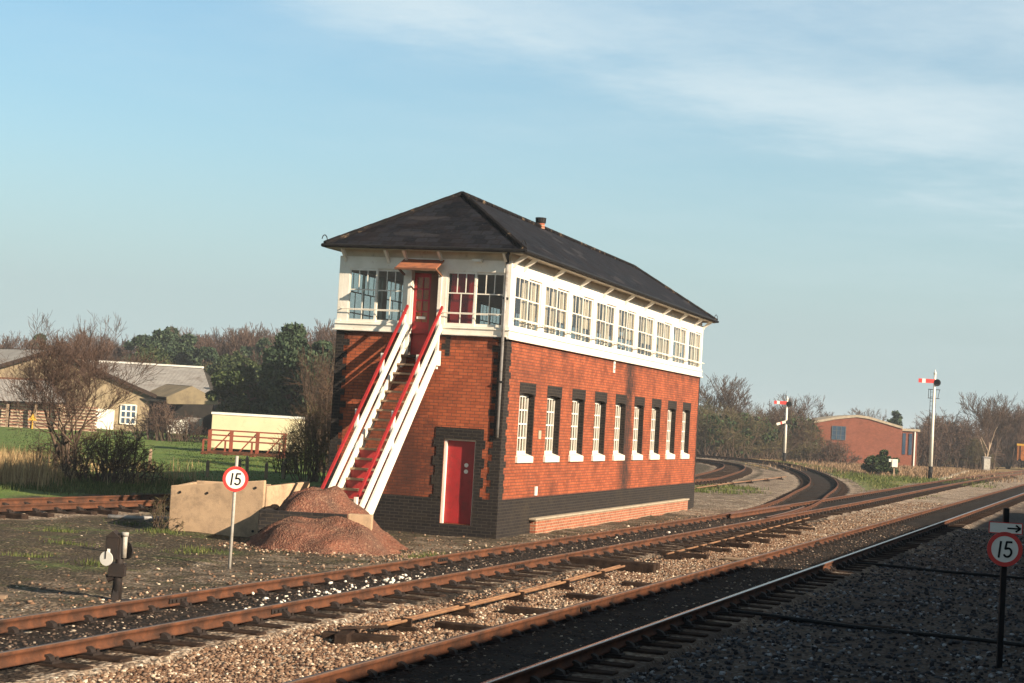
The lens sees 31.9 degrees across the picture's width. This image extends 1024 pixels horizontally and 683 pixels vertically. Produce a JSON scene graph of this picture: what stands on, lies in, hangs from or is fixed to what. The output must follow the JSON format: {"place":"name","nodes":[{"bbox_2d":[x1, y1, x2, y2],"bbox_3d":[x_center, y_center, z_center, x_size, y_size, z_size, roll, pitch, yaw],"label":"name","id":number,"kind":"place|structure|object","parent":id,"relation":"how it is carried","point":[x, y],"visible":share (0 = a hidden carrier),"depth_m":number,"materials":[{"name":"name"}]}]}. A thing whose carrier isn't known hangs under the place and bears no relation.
{"place":"outdoors","nodes":[
{"label":"outdoors","id":0,"kind":"place"},
{"bbox_2d":[9,402,33,427],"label":"timber stack","id":1,"kind":"object","parent":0,"point":[15,421],"visible":0.56,"depth_m":131.69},
{"bbox_2d":[48,454,217,487],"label":"dry grass","id":2,"kind":"structure","parent":0,"point":[175,476],"depth_m":61.15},
{"bbox_2d":[0,470,320,496],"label":"grass","id":3,"kind":"structure","parent":0,"point":[105,488],"depth_m":53.49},
{"bbox_2d":[0,427,1023,682],"bbox_3d":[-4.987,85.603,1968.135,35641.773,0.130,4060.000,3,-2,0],"label":"ground","id":4,"kind":"structure","parent":0,"point":[22,535],"depth_m":30.11,"materials":[{"name":"gravel"}]},
{"bbox_2d":[0,377,66,428],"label":"lean to shed","id":5,"kind":"object","parent":4,"relation":"on","point":[3,394],"visible":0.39,"depth_m":133.53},
{"bbox_2d":[0,444,77,489],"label":"dry grass","id":6,"kind":"structure","parent":4,"relation":"on","point":[24,467],"depth_m":53.90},
{"bbox_2d":[7,426,97,472],"bbox_3d":[-16.042,3.736,61.803,2.966,1.839,2.643,2,-3,34],"label":"bare bush","id":7,"kind":"object","parent":4,"relation":"on","point":[50,448],"visible":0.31,"depth_m":61.70,"materials":[{"name":"brown plant"}]},
{"bbox_2d":[0,348,156,430],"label":"barn","id":8,"kind":"structure","parent":4,"relation":"on","point":[123,415],"depth_m":143.70,"materials":[{"name":"white paint"}]},
{"bbox_2d":[119,404,136,424],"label":"window","id":9,"kind":"structure","parent":8,"relation":"in","point":[126,413],"depth_m":144.09,"materials":[{"name":"white paint"}]},
{"bbox_2d":[33,326,123,360],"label":"bare tree","id":10,"kind":"object","parent":4,"relation":"on","point":[97,338],"visible":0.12,"depth_m":188.58,"materials":[{"name":"brown plant"}]},
{"bbox_2d":[62,406,97,431],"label":"timber stack","id":11,"kind":"object","parent":4,"relation":"on","point":[80,422],"visible":0.44,"depth_m":131.69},
{"bbox_2d":[0,308,165,475],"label":"thorn tree","id":12,"kind":"object","parent":4,"relation":"on","point":[61,370],"visible":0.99,"depth_m":58.67,"materials":[{"name":"brown plant"}]},
{"bbox_2d":[40,421,171,483],"bbox_3d":[-12.921,3.586,57.763,4.178,2.159,2.957,3,-2,13],"label":"bare bush","id":13,"kind":"object","parent":4,"relation":"on","point":[117,458],"visible":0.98,"depth_m":57.56,"materials":[{"name":"green plant"}]},
{"bbox_2d":[100,530,134,601],"bbox_3d":[-5.484,3.139,24.927,0.464,1.020,0.440,3,-2,0],"label":"ground signal","id":14,"kind":"object","parent":4,"relation":"on","point":[118,547],"visible":0.97,"depth_m":24.85,"materials":[{"name":"metal"}]},
{"bbox_2d":[122,328,174,361],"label":"pine tree","id":15,"kind":"object","parent":4,"relation":"on","point":[164,339],"visible":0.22,"depth_m":183.76,"materials":[{"name":"green plant"}]},
{"bbox_2d":[128,344,171,366],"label":"pine tree","id":16,"kind":"object","parent":4,"relation":"on","point":[158,354],"visible":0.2,"depth_m":176.95,"materials":[{"name":"green plant"}]},
{"bbox_2d":[87,360,213,432],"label":"long shed","id":17,"kind":"structure","parent":4,"relation":"on","point":[198,377],"depth_m":155.70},
{"bbox_2d":[1,429,304,482],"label":"grass","id":18,"kind":"structure","parent":4,"relation":"on","point":[34,432],"depth_m":91.34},
{"bbox_2d":[123,400,204,441],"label":"bare bush","id":19,"kind":"object","parent":4,"relation":"on","point":[162,423],"visible":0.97,"depth_m":117.69,"materials":[{"name":"brown plant"}]},
{"bbox_2d":[146,494,183,531],"bbox_3d":[-7.367,3.702,38.230,0.945,0.914,0.889,3,-2,0],"label":"bare bush","id":20,"kind":"object","parent":4,"relation":"on","point":[154,521],"visible":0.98,"depth_m":38.17,"materials":[{"name":"brown plant"}]},
{"bbox_2d":[167,342,192,364],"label":"conifer tree","id":21,"kind":"object","parent":4,"relation":"on","point":[177,353],"visible":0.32,"depth_m":179.59,"materials":[{"name":"green plant"}]},
{"bbox_2d":[140,384,220,434],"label":"open shed","id":22,"kind":"structure","parent":4,"relation":"on","point":[178,394],"depth_m":143.89,"materials":[{"name":"metal"}]},
{"bbox_2d":[165,410,207,441],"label":"bare bush","id":23,"kind":"object","parent":4,"relation":"on","point":[185,430],"visible":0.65,"depth_m":119.78,"materials":[{"name":"brown plant"}]},
{"bbox_2d":[171,332,202,365],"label":"pine tree","id":24,"kind":"object","parent":4,"relation":"on","point":[189,339],"visible":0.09,"depth_m":191.15,"materials":[{"name":"green plant"}]},
{"bbox_2d":[181,346,219,369],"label":"pine tree","id":25,"kind":"object","parent":4,"relation":"on","point":[206,354],"visible":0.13,"depth_m":178.10,"materials":[{"name":"green plant"}]},
{"bbox_2d":[0,517,446,566],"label":"moss tufts","id":26,"kind":"object","parent":4,"relation":"on","point":[194,551],"visible":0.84,"depth_m":33.99,"materials":[{"name":"green plant"}]},
{"bbox_2d":[207,351,250,394],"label":"pine tree","id":27,"kind":"object","parent":4,"relation":"on","point":[229,362],"visible":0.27,"depth_m":163.88,"materials":[{"name":"green plant"}]},
{"bbox_2d":[223,456,247,568],"bbox_3d":[-4.795,3.027,30.837,0.436,2.120,0.080,4,-2,-9],"label":"speed sign","id":28,"kind":"object","parent":4,"relation":"on","point":[235,478],"visible":0.98,"depth_m":30.83,"materials":[{"name":"metal"}]},
{"bbox_2d":[205,364,268,413],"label":"conifer tree","id":29,"kind":"object","parent":4,"relation":"on","point":[230,385],"visible":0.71,"depth_m":126.37,"materials":[{"name":"green plant"}]},
{"bbox_2d":[168,480,309,536],"bbox_3d":[-5.993,3.613,39.213,2.632,1.318,2.114,3,-2,11],"label":"concrete bunker","id":30,"kind":"object","parent":4,"relation":"on","point":[202,506],"visible":0.77,"depth_m":38.24,"materials":[{"name":"concrete"}]},
{"bbox_2d":[201,429,286,457],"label":"red trailer frame","id":31,"kind":"object","parent":4,"relation":"on","point":[231,451],"visible":0.82,"depth_m":87.36,"materials":[{"name":"metal"}]},
{"bbox_2d":[219,326,275,355],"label":"bare tree","id":32,"kind":"object","parent":4,"relation":"on","point":[234,342],"visible":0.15,"depth_m":193.65,"materials":[{"name":"brown plant"}]},
{"bbox_2d":[239,337,274,364],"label":"pine tree","id":33,"kind":"object","parent":4,"relation":"on","point":[263,342],"visible":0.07,"depth_m":183.62,"materials":[{"name":"green plant"}]},
{"bbox_2d":[211,412,304,454],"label":"cream container","id":34,"kind":"object","parent":4,"relation":"on","point":[246,422],"visible":0.52,"depth_m":97.85,"materials":[{"name":"metal"}]},
{"bbox_2d":[232,319,336,357],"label":"bare tree","id":35,"kind":"object","parent":4,"relation":"on","point":[253,343],"visible":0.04,"depth_m":189.70,"materials":[{"name":"brown plant"}]},
{"bbox_2d":[257,420,314,474],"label":"bare bush","id":36,"kind":"object","parent":4,"relation":"on","point":[284,447],"visible":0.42,"depth_m":73.62,"materials":[{"name":"brown plant"}]},
{"bbox_2d":[246,321,329,430],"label":"conifer tree","id":37,"kind":"object","parent":4,"relation":"on","point":[281,398],"visible":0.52,"depth_m":124.24,"materials":[{"name":"green plant"}]},
{"bbox_2d":[260,399,330,482],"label":"bare bush","id":38,"kind":"object","parent":4,"relation":"on","point":[310,455],"visible":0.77,"depth_m":67.72,"materials":[{"name":"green plant"}]},
{"bbox_2d":[267,340,334,416],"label":"conifer tree","id":39,"kind":"object","parent":4,"relation":"on","point":[286,364],"visible":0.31,"depth_m":120.87,"materials":[{"name":"green plant"}]},
{"bbox_2d":[258,507,346,532],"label":"low wall","id":40,"kind":"structure","parent":4,"relation":"on","point":[269,516],"depth_m":36.37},
{"bbox_2d":[279,361,333,472],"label":"bare bush","id":41,"kind":"object","parent":4,"relation":"on","point":[326,405],"visible":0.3,"depth_m":77.52,"materials":[{"name":"brown plant"}]},
{"bbox_2d":[176,540,442,558],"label":"heap pebbles","id":42,"kind":"object","parent":4,"relation":"on","point":[316,553],"visible":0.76,"depth_m":35.06,"materials":[{"name":"gravel"}]},
{"bbox_2d":[291,320,335,452],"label":"bare tree","id":43,"kind":"object","parent":4,"relation":"on","point":[326,363],"visible":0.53,"depth_m":111.72,"materials":[{"name":"brown plant"}]},
{"bbox_2d":[242,486,407,555],"bbox_3d":[-4.119,3.645,37.170,5.800,1.330,5.800,3,-2,0],"label":"gravel heap","id":44,"kind":"object","parent":4,"relation":"on","point":[332,534],"visible":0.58,"depth_m":35.92,"materials":[{"name":"gravel"}]},
{"bbox_2d":[0,511,699,615],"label":"scattered stones","id":45,"kind":"object","parent":4,"relation":"on","point":[94,588],"visible":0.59,"depth_m":32.10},
{"bbox_2d":[0,515,710,617],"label":"ballast stones","id":46,"kind":"object","parent":4,"relation":"on","point":[229,582],"visible":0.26,"depth_m":29.72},
{"bbox_2d":[321,625,399,644],"bbox_3d":[-1.927,3.628,22.348,0.903,0.200,0.911,5,-3,-29],"label":"crank base","id":47,"kind":"object","parent":4,"relation":"on","point":[346,635],"visible":0.99,"depth_m":22.15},
{"bbox_2d":[0,458,751,518],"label":"railway track","id":48,"kind":"structure","parent":4,"relation":"on","point":[721,473],"depth_m":44.12,"materials":[{"name":"metal"}]},
{"bbox_2d":[434,621,491,631],"bbox_3d":[-0.565,3.824,23.917,0.950,0.100,0.220,2,-3,25],"label":"buried timber","id":49,"kind":"object","parent":4,"relation":"on","point":[450,625],"visible":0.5,"depth_m":23.89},
{"bbox_2d":[0,516,926,682],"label":"trackbed stones","id":50,"kind":"object","parent":4,"relation":"on","point":[393,676],"visible":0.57,"depth_m":25.21,"materials":[{"name":"gravel"}]},
{"bbox_2d":[244,517,751,608],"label":"white stones","id":51,"kind":"object","parent":4,"relation":"on","point":[365,581],"visible":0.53,"depth_m":27.90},
{"bbox_2d":[378,565,624,631],"bbox_3d":[0.276,4.014,28.554,0.449,0.190,12.306,3,-3,18],"label":"point rodding","id":52,"kind":"object","parent":4,"relation":"on","point":[400,624],"visible":0.91,"depth_m":26.35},
{"bbox_2d":[65,501,945,682],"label":"ballast stones","id":53,"kind":"object","parent":4,"relation":"on","point":[192,673],"visible":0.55,"depth_m":22.64,"materials":[{"name":"gravel"}]},
{"bbox_2d":[504,605,554,614],"bbox_3d":[0.367,3.985,26.441,0.950,0.100,0.220,3,-2,12],"label":"buried timber","id":54,"kind":"object","parent":53,"relation":"on","point":[508,609],"visible":0.51,"depth_m":26.39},
{"bbox_2d":[0,470,1023,670],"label":"railway track","id":55,"kind":"structure","parent":4,"relation":"on","point":[88,648],"depth_m":26.52,"materials":[{"name":"metal"}]},
{"bbox_2d":[321,191,718,538],"bbox_3d":[0.672,0.857,51.663,5.169,8.862,28.541,3,-3,17],"label":"signal box","id":56,"kind":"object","parent":4,"relation":"on","point":[505,427],"visible":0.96,"depth_m":43.31,"materials":[{"name":"red brick"}]},
{"bbox_2d":[349,270,380,319],"bbox_3d":[-3.716,-1.069,44.707,0.064,1.261,2.250,3,-3,17],"label":"window","id":57,"kind":"structure","parent":56,"relation":"in","point":[364,274],"depth_m":44.71,"materials":[{"name":"glass"}]},
{"bbox_2d":[347,268,405,322],"bbox_3d":[-3.250,-1.103,43.029,1.440,1.281,0.064,3,-3,17],"label":"window","id":58,"kind":"structure","parent":56,"relation":"in","point":[376,290],"depth_m":43.01,"materials":[{"name":"white paint"}]},
{"bbox_2d":[404,270,442,358],"bbox_3d":[-2.080,-0.641,42.696,0.840,2.092,0.260,3,-3,17],"label":"door","id":59,"kind":"structure","parent":56,"relation":"in","point":[427,288],"depth_m":42.78,"materials":[{"name":"red paint"}]},
{"bbox_2d":[440,438,475,524],"bbox_3d":[-1.244,3.299,42.228,0.780,1.990,0.135,3,-3,17],"label":"door","id":60,"kind":"structure","parent":56,"relation":"in","point":[459,454],"depth_m":42.25,"materials":[{"name":"red paint"}]},
{"bbox_2d":[444,271,504,327],"bbox_3d":[-0.864,-0.995,42.288,1.440,1.281,0.064,3,-3,17],"label":"window","id":61,"kind":"structure","parent":56,"relation":"in","point":[475,293],"depth_m":42.28,"materials":[{"name":"white paint"}]},
{"bbox_2d":[515,382,535,462],"bbox_3d":[0.252,1.977,43.758,0.302,1.950,1.420,3,-3,17],"label":"window","id":62,"kind":"structure","parent":56,"relation":"in","point":[527,392],"depth_m":44.22,"materials":[{"name":"white paint"}]},
{"bbox_2d":[513,275,540,332],"bbox_3d":[0.357,-0.885,43.442,0.064,1.261,2.250,3,-3,17],"label":"window","id":63,"kind":"structure","parent":56,"relation":"in","point":[528,280],"depth_m":43.43,"materials":[{"name":"white paint"}]},
{"bbox_2d":[543,385,562,461],"bbox_3d":[0.964,2.116,46.064,0.302,1.950,1.420,3,-3,17],"label":"window","id":64,"kind":"structure","parent":56,"relation":"in","point":[553,408],"depth_m":46.57,"materials":[{"name":"white paint"}]},
{"bbox_2d":[543,284,567,338],"bbox_3d":[1.110,-0.738,45.895,0.064,1.261,2.250,3,-3,17],"label":"window","id":65,"kind":"structure","parent":56,"relation":"in","point":[556,289],"depth_m":45.88,"materials":[{"name":"white paint"}]},
{"bbox_2d":[568,388,585,461],"bbox_3d":[1.672,2.254,48.372,0.302,1.950,1.420,3,-3,17],"label":"window","id":66,"kind":"structure","parent":56,"relation":"in","point":[575,455],"depth_m":48.90,"materials":[{"name":"white paint"}]},
{"bbox_2d":[570,293,592,344],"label":"window","id":67,"kind":"structure","parent":56,"relation":"in","point":[582,297],"depth_m":48.33,"materials":[{"name":"white paint"}]},
{"bbox_2d":[591,391,607,460],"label":"window","id":68,"kind":"structure","parent":56,"relation":"in","point":[600,407],"depth_m":51.23,"materials":[{"name":"white paint"}]},
{"bbox_2d":[595,301,614,349],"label":"window","id":69,"kind":"structure","parent":56,"relation":"in","point":[605,305],"depth_m":50.79,"materials":[{"name":"white paint"}]},
{"bbox_2d":[612,394,626,460],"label":"window","id":70,"kind":"structure","parent":56,"relation":"in","point":[618,453],"depth_m":53.54,"materials":[{"name":"white paint"}]},
{"bbox_2d":[617,308,634,353],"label":"window","id":71,"kind":"structure","parent":56,"relation":"in","point":[626,314],"depth_m":53.24,"materials":[{"name":"white paint"}]},
{"bbox_2d":[631,396,644,459],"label":"window","id":72,"kind":"structure","parent":56,"relation":"in","point":[639,401],"depth_m":55.85,"materials":[{"name":"white paint"}]},
{"bbox_2d":[637,314,653,357],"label":"window","id":73,"kind":"structure","parent":56,"relation":"in","point":[645,327],"depth_m":55.69,"materials":[{"name":"white paint"}]},
{"bbox_2d":[649,398,661,459],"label":"window","id":74,"kind":"structure","parent":56,"relation":"in","point":[656,403],"depth_m":58.16,"materials":[{"name":"white paint"}]},
{"bbox_2d":[665,400,676,458],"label":"window","id":75,"kind":"structure","parent":56,"relation":"in","point":[672,405],"depth_m":60.46,"materials":[{"name":"white paint"}]},
{"bbox_2d":[680,402,690,458],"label":"window","id":76,"kind":"structure","parent":56,"relation":"in","point":[684,454],"depth_m":62.78,"materials":[{"name":"white paint"}]},
{"bbox_2d":[568,556,659,573],"bbox_3d":[1.894,4.393,35.432,2.070,0.200,0.620,2,-3,20],"label":"rodding cover","id":77,"kind":"object","parent":4,"relation":"on","point":[635,566],"visible":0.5,"depth_m":35.10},
{"bbox_2d":[284,484,1023,682],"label":"railway track","id":78,"kind":"structure","parent":4,"relation":"on","point":[596,653],"depth_m":25.68,"materials":[{"name":"metal"}]},
{"bbox_2d":[699,373,752,415],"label":"bare tree","id":79,"kind":"object","parent":4,"relation":"on","point":[729,397],"visible":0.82,"depth_m":198.71,"materials":[{"name":"brown plant"}]},
{"bbox_2d":[694,483,768,494],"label":"weeds","id":80,"kind":"object","parent":4,"relation":"on","point":[747,488],"visible":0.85,"depth_m":83.61,"materials":[{"name":"green plant"}]},
{"bbox_2d":[664,517,809,559],"bbox_3d":[6.555,5.224,48.566,0.442,0.190,21.510,3,-3,18],"label":"point rodding","id":81,"kind":"object","parent":4,"relation":"on","point":[673,555],"visible":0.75,"depth_m":44.04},
{"bbox_2d":[696,403,780,458],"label":"bare bush","id":82,"kind":"object","parent":4,"relation":"on","point":[708,432],"visible":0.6,"depth_m":185.02,"materials":[{"name":"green plant"}]},
{"bbox_2d":[699,408,801,459],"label":"bare bush","id":83,"kind":"object","parent":4,"relation":"on","point":[765,435],"visible":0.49,"depth_m":188.55,"materials":[{"name":"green plant"}]},
{"bbox_2d":[697,401,824,459],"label":"bare bush","id":84,"kind":"object","parent":4,"relation":"on","point":[721,411],"visible":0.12,"depth_m":190.98,"materials":[{"name":"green plant"}]},
{"bbox_2d":[696,454,847,518],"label":"railway track","id":85,"kind":"structure","parent":4,"relation":"on","point":[839,489],"depth_m":87.89,"materials":[{"name":"metal"}]},
{"bbox_2d":[735,404,827,459],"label":"bare bush","id":86,"kind":"object","parent":4,"relation":"on","point":[795,438],"visible":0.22,"depth_m":192.64,"materials":[{"name":"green plant"}]},
{"bbox_2d":[774,396,791,461],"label":"semaphore signal","id":87,"kind":"object","parent":4,"relation":"on","point":[787,421],"visible":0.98,"depth_m":168.80,"materials":[{"name":"white paint"}]},
{"bbox_2d":[739,401,846,459],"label":"bare bush","id":88,"kind":"object","parent":4,"relation":"on","point":[799,426],"visible":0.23,"depth_m":194.31,"materials":[{"name":"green plant"}]},
{"bbox_2d":[766,392,824,418],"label":"bare tree","id":89,"kind":"object","parent":4,"relation":"on","point":[803,408],"visible":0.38,"depth_m":205.82,"materials":[{"name":"brown plant"}]},
{"bbox_2d":[776,415,826,460],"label":"bare bush","id":90,"kind":"object","parent":4,"relation":"on","point":[814,430],"visible":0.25,"depth_m":193.78,"materials":[{"name":"brown plant"}]},
{"bbox_2d":[787,439,830,462],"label":"bare bush","id":91,"kind":"object","parent":4,"relation":"on","point":[806,450],"visible":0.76,"depth_m":185.40,"materials":[{"name":"brown plant"}]},
{"bbox_2d":[605,528,1023,682],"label":"ballast stones","id":92,"kind":"object","parent":4,"relation":"on","point":[822,679],"visible":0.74,"depth_m":25.74,"materials":[{"name":"gravel"}]},
{"bbox_2d":[804,437,862,464],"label":"bare bush","id":93,"kind":"object","parent":4,"relation":"on","point":[830,451],"visible":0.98,"depth_m":181.40,"materials":[{"name":"brown plant"}]},
{"bbox_2d":[731,458,981,479],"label":"dry grass","id":94,"kind":"structure","parent":4,"relation":"on","point":[852,468],"depth_m":156.69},
{"bbox_2d":[806,415,919,466],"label":"brick building","id":95,"kind":"structure","parent":4,"relation":"on","point":[864,437],"depth_m":195.64,"materials":[{"name":"brick"}]},
{"bbox_2d":[730,609,1023,646],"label":"cable","id":96,"kind":"object","parent":4,"relation":"on","point":[993,641],"visible":0.86,"depth_m":26.34,"materials":[{"name":"black paint"}]},
{"bbox_2d":[860,449,899,474],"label":"evergreen bush","id":97,"kind":"object","parent":4,"relation":"on","point":[878,464],"visible":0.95,"depth_m":141.37,"materials":[{"name":"green plant"}]},
{"bbox_2d":[819,470,1003,487],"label":"grass","id":98,"kind":"structure","parent":4,"relation":"on","point":[896,478],"depth_m":127.01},
{"bbox_2d":[918,370,940,477],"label":"semaphore signal","id":99,"kind":"object","parent":4,"relation":"on","point":[935,382],"visible":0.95,"depth_m":135.11,"materials":[{"name":"white paint"}]},
{"bbox_2d":[909,424,953,467],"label":"bare bush","id":100,"kind":"object","parent":4,"relation":"on","point":[922,450],"visible":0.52,"depth_m":203.81,"materials":[{"name":"brown plant"}]},
{"bbox_2d":[852,561,1023,579],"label":"cable","id":101,"kind":"object","parent":4,"relation":"on","point":[946,571],"visible":0.86,"depth_m":39.04,"materials":[{"name":"black paint"}]},
{"bbox_2d":[857,465,1023,482],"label":"dry grass","id":102,"kind":"structure","parent":4,"relation":"on","point":[971,472],"depth_m":160.30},
{"bbox_2d":[910,411,974,467],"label":"bare bush","id":103,"kind":"object","parent":4,"relation":"on","point":[944,436],"visible":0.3,"depth_m":210.66,"materials":[{"name":"brown plant"}]},
{"bbox_2d":[945,436,998,469],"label":"bare bush","id":104,"kind":"object","parent":4,"relation":"on","point":[975,453],"visible":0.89,"depth_m":203.26,"materials":[{"name":"brown plant"}]},
{"bbox_2d":[938,415,1020,469],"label":"bare bush","id":105,"kind":"object","parent":4,"relation":"on","point":[966,429],"visible":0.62,"depth_m":210.69,"materials":[{"name":"brown plant"}]},
{"bbox_2d":[956,392,1021,468],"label":"bare tree","id":106,"kind":"object","parent":4,"relation":"on","point":[1009,414],"visible":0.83,"depth_m":213.51,"materials":[{"name":"brown plant"}]},
{"bbox_2d":[963,392,1017,456],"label":"bare tree","id":107,"kind":"object","parent":4,"relation":"on","point":[985,426],"visible":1,"depth_m":202.57,"materials":[{"name":"plant"}]},
{"bbox_2d":[973,402,1023,468],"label":"bare tree","id":108,"kind":"object","parent":4,"relation":"on","point":[1013,438],"visible":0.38,"depth_m":223.57,"materials":[{"name":"brown plant"}]},
{"bbox_2d":[987,508,1022,667],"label":"speed sign","id":109,"kind":"object","parent":4,"relation":"on","point":[1004,548],"visible":1,"depth_m":23.07,"materials":[{"name":"metal"}]},
{"bbox_2d":[0,0,1023,429],"label":"sky","id":110,"kind":"structure","parent":0,"point":[839,184],"materials":[{"name":"blue"}]},
{"bbox_2d":[766,459,940,501],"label":"grass","id":111,"kind":"structure","parent":0,"point":[884,484],"depth_m":119.28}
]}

